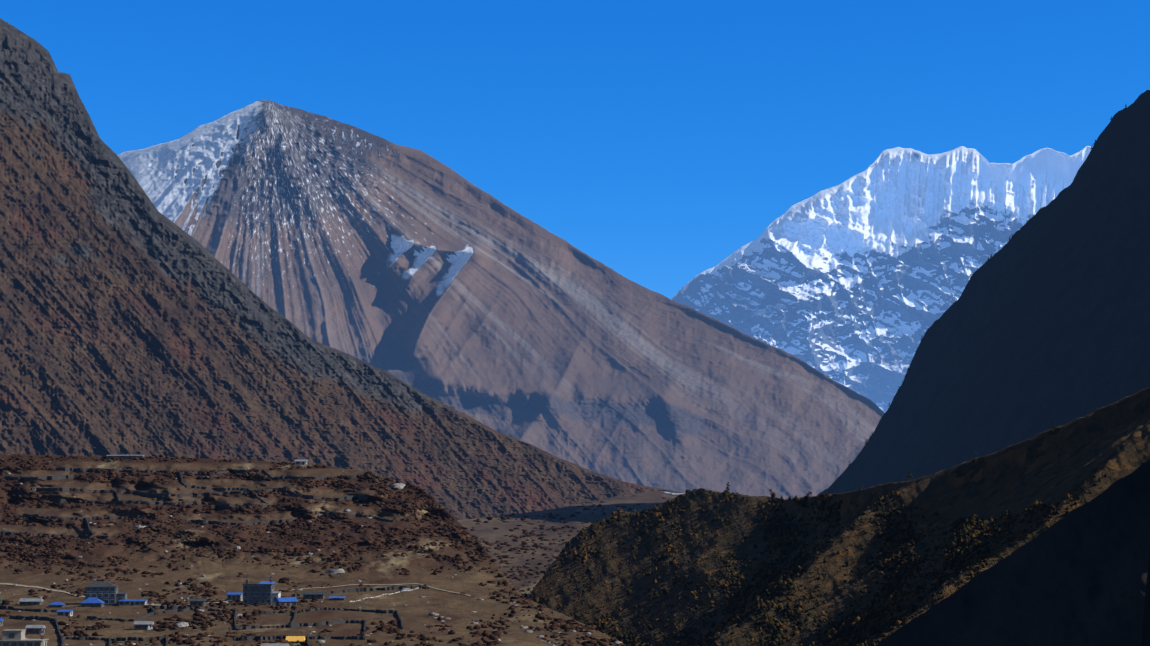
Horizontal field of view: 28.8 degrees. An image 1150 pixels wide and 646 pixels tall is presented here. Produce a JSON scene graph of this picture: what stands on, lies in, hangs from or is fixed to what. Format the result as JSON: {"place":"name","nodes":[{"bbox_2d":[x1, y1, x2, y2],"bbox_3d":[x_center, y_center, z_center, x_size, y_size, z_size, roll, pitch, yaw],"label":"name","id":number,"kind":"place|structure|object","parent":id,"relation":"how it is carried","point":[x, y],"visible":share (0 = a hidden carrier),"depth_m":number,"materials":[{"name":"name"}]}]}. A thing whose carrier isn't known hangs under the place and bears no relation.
{"place":"outdoors","nodes":[
{"label":"outdoors","id":0,"kind":"place"},
{"bbox_2d":[0,454,615,645],"bbox_3d":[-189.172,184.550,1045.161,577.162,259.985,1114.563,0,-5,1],"label":"ground","id":1,"kind":"structure","parent":0,"point":[456,608],"depth_m":1016.31,"materials":[{"name":"brown soil"}]},
{"bbox_2d":[0,629,48,645],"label":"house","id":2,"kind":"structure","parent":1,"relation":"on","point":[13,637],"depth_m":645.54,"materials":[{"name":"paint"}]},
{"bbox_2d":[18,598,43,605],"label":"building","id":3,"kind":"structure","parent":1,"relation":"on","point":[29,601],"depth_m":866.57,"materials":[{"name":"metal"}]},
{"bbox_2d":[25,625,45,633],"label":"stone hut","id":4,"kind":"object","parent":1,"relation":"on","point":[34,629],"visible":0.9,"depth_m":743.77,"materials":[{"name":"concrete"}]},
{"bbox_2d":[49,602,65,607],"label":"house","id":5,"kind":"structure","parent":1,"relation":"on","point":[57,604],"depth_m":855.88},
{"bbox_2d":[56,610,72,615],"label":"blue hut","id":6,"kind":"object","parent":1,"relation":"on","point":[64,612],"visible":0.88,"depth_m":818.16,"materials":[{"name":"metal"}]},
{"bbox_2d":[0,583,164,605],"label":"dirt path","id":7,"kind":"structure","parent":1,"relation":"on","point":[55,590],"depth_m":932.88,"materials":[{"name":"brown soil"}]},
{"bbox_2d":[81,598,104,606],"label":"house","id":8,"kind":"structure","parent":1,"relation":"on","point":[92,602],"depth_m":855.62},
{"bbox_2d":[85,577,127,604],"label":"stone lodge","id":9,"kind":"structure","parent":1,"relation":"on","point":[107,593],"depth_m":865.87,"materials":[{"name":"stone"}]},
{"bbox_2d":[106,455,144,458],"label":"building","id":10,"kind":"structure","parent":1,"relation":"on","point":[123,456],"depth_m":1296.13,"materials":[{"name":"stone"}]},
{"bbox_2d":[118,599,147,605],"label":"long white house","id":11,"kind":"structure","parent":1,"relation":"on","point":[131,602],"depth_m":862.86,"materials":[{"name":"metal"}]},
{"bbox_2d":[133,621,153,629],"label":"tin hut","id":12,"kind":"object","parent":1,"relation":"on","point":[140,625],"visible":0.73,"depth_m":761.46,"materials":[{"name":"metal"}]},
{"bbox_2d":[189,598,206,605],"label":"stone hut","id":13,"kind":"object","parent":1,"relation":"on","point":[198,601],"visible":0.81,"depth_m":862.79,"materials":[{"name":"stone"}]},
{"bbox_2d":[0,468,424,645],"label":"stone walls","id":14,"kind":"structure","parent":1,"relation":"on","point":[187,608],"depth_m":1123.38,"materials":[{"name":"brown stone"}]},
{"bbox_2d":[226,592,242,600],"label":"white blue house","id":15,"kind":"structure","parent":1,"relation":"on","point":[233,596],"depth_m":882.06,"materials":[{"name":"metal"}]},
{"bbox_2d":[242,576,280,604],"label":"stone lodge","id":16,"kind":"structure","parent":1,"relation":"on","point":[263,593],"depth_m":865.88,"materials":[{"name":"stone"}]},
{"bbox_2d":[261,643,288,645],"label":"cream house","id":17,"kind":"structure","parent":1,"relation":"on","point":[274,644],"depth_m":661.86,"materials":[{"name":"paint"}]},
{"bbox_2d":[274,597,297,606],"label":"blue hut","id":18,"kind":"object","parent":1,"relation":"on","point":[287,601],"visible":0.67,"depth_m":856.62,"materials":[{"name":"metal"}]},
{"bbox_2d":[76,483,496,633],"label":"boulders","id":19,"kind":"object","parent":1,"relation":"on","point":[332,571],"visible":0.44,"depth_m":989.98,"materials":[{"name":"grey stone"}]},
{"bbox_2d":[285,636,305,642],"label":"house","id":20,"kind":"structure","parent":1,"relation":"on","point":[291,639],"depth_m":707.62,"materials":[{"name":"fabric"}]},
{"bbox_2d":[295,460,307,464],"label":"house","id":21,"kind":"structure","parent":1,"relation":"on","point":[300,462],"depth_m":1279.82,"materials":[{"name":"stone"}]},
{"bbox_2d":[0,454,624,645],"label":"shrub mound","id":22,"kind":"object","parent":1,"relation":"on","point":[556,623],"visible":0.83,"depth_m":1055.83,"materials":[{"name":"brown plant"}]},
{"bbox_2d":[302,592,325,598],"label":"dark hut","id":23,"kind":"object","parent":1,"relation":"on","point":[311,595],"visible":0.85,"depth_m":888.56,"materials":[{"name":"stone"}]},
{"bbox_2d":[178,583,470,605],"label":"trail","id":24,"kind":"object","parent":1,"relation":"on","point":[363,584],"visible":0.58,"depth_m":936.48,"materials":[{"name":"brown soil"}]},
{"bbox_2d":[329,596,345,599],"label":"house","id":25,"kind":"structure","parent":1,"relation":"on","point":[336,597],"depth_m":883.73,"materials":[{"name":"metal"}]},
{"bbox_2d":[348,586,420,607],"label":"prayer flag string","id":26,"kind":"object","parent":1,"relation":"on","point":[384,596],"visible":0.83,"depth_m":880.75,"materials":[{"name":"brown fabric"}]},
{"bbox_2d":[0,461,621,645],"bbox_3d":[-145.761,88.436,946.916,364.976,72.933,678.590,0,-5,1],"label":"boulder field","id":27,"kind":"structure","parent":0,"point":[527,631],"depth_m":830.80,"materials":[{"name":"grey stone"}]},
{"bbox_2d":[0,18,683,519],"bbox_3d":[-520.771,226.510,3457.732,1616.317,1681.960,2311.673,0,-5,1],"label":"mountain slope","id":28,"kind":"structure","parent":0,"point":[134,320],"depth_m":3144.93,"materials":[{"name":"brown stone"}]},
{"bbox_2d":[117,100,884,498],"bbox_3d":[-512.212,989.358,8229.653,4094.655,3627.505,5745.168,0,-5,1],"label":"mountain","id":29,"kind":"structure","parent":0,"point":[423,272],"depth_m":6870.06,"materials":[{"name":"brown stone"}]},
{"bbox_2d":[457,491,680,598],"bbox_3d":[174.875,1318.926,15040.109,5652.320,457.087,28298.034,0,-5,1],"label":"valley floor","id":30,"kind":"structure","parent":0,"point":[488,532],"depth_m":2073.44,"materials":[{"name":"brown soil"}]},
{"bbox_2d":[470,492,670,597],"bbox_3d":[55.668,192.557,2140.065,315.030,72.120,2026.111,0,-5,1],"label":"shrubs","id":31,"kind":"object","parent":30,"relation":"on","point":[523,544],"depth_m":1793.83,"materials":[{"name":"brown plant"}]},
{"bbox_2d":[0,0,1149,298],"label":"sky","id":32,"kind":"structure","parent":0,"point":[659,140],"materials":[{"name":"blue"}]},
{"bbox_2d":[530,474,1106,645],"bbox_3d":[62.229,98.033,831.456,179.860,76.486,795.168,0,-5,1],"label":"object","id":33,"kind":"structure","parent":0,"point":[904,546],"depth_m":768.29,"materials":[{"name":"brown plant"}]},
{"bbox_2d":[529,386,1149,645],"bbox_3d":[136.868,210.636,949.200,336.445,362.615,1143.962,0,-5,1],"label":"hillside","id":34,"kind":"structure","parent":0,"point":[1110,441],"depth_m":790.75,"materials":[{"name":"brown soil"}]},
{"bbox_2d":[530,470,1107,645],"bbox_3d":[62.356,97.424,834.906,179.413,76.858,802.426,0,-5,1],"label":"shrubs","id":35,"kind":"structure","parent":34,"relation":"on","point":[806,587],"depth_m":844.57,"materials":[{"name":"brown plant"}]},
{"bbox_2d":[671,146,1092,412],"bbox_3d":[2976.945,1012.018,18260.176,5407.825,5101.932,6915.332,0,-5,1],"label":"snow peak","id":36,"kind":"structure","parent":0,"point":[858,282],"depth_m":18078.86,"materials":[{"name":"white snow"}]},
{"bbox_2d":[817,90,1149,495],"bbox_3d":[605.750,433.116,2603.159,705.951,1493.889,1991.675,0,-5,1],"label":"mountain slope","id":37,"kind":"structure","parent":0,"point":[1040,324],"depth_m":2336.80,"materials":[{"name":"black stone"}]},
{"bbox_2d":[875,459,1149,645],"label":"hillside","id":38,"kind":"structure","parent":0,"point":[1079,576],"depth_m":382.76,"materials":[{"name":"black stone"}]}
]}

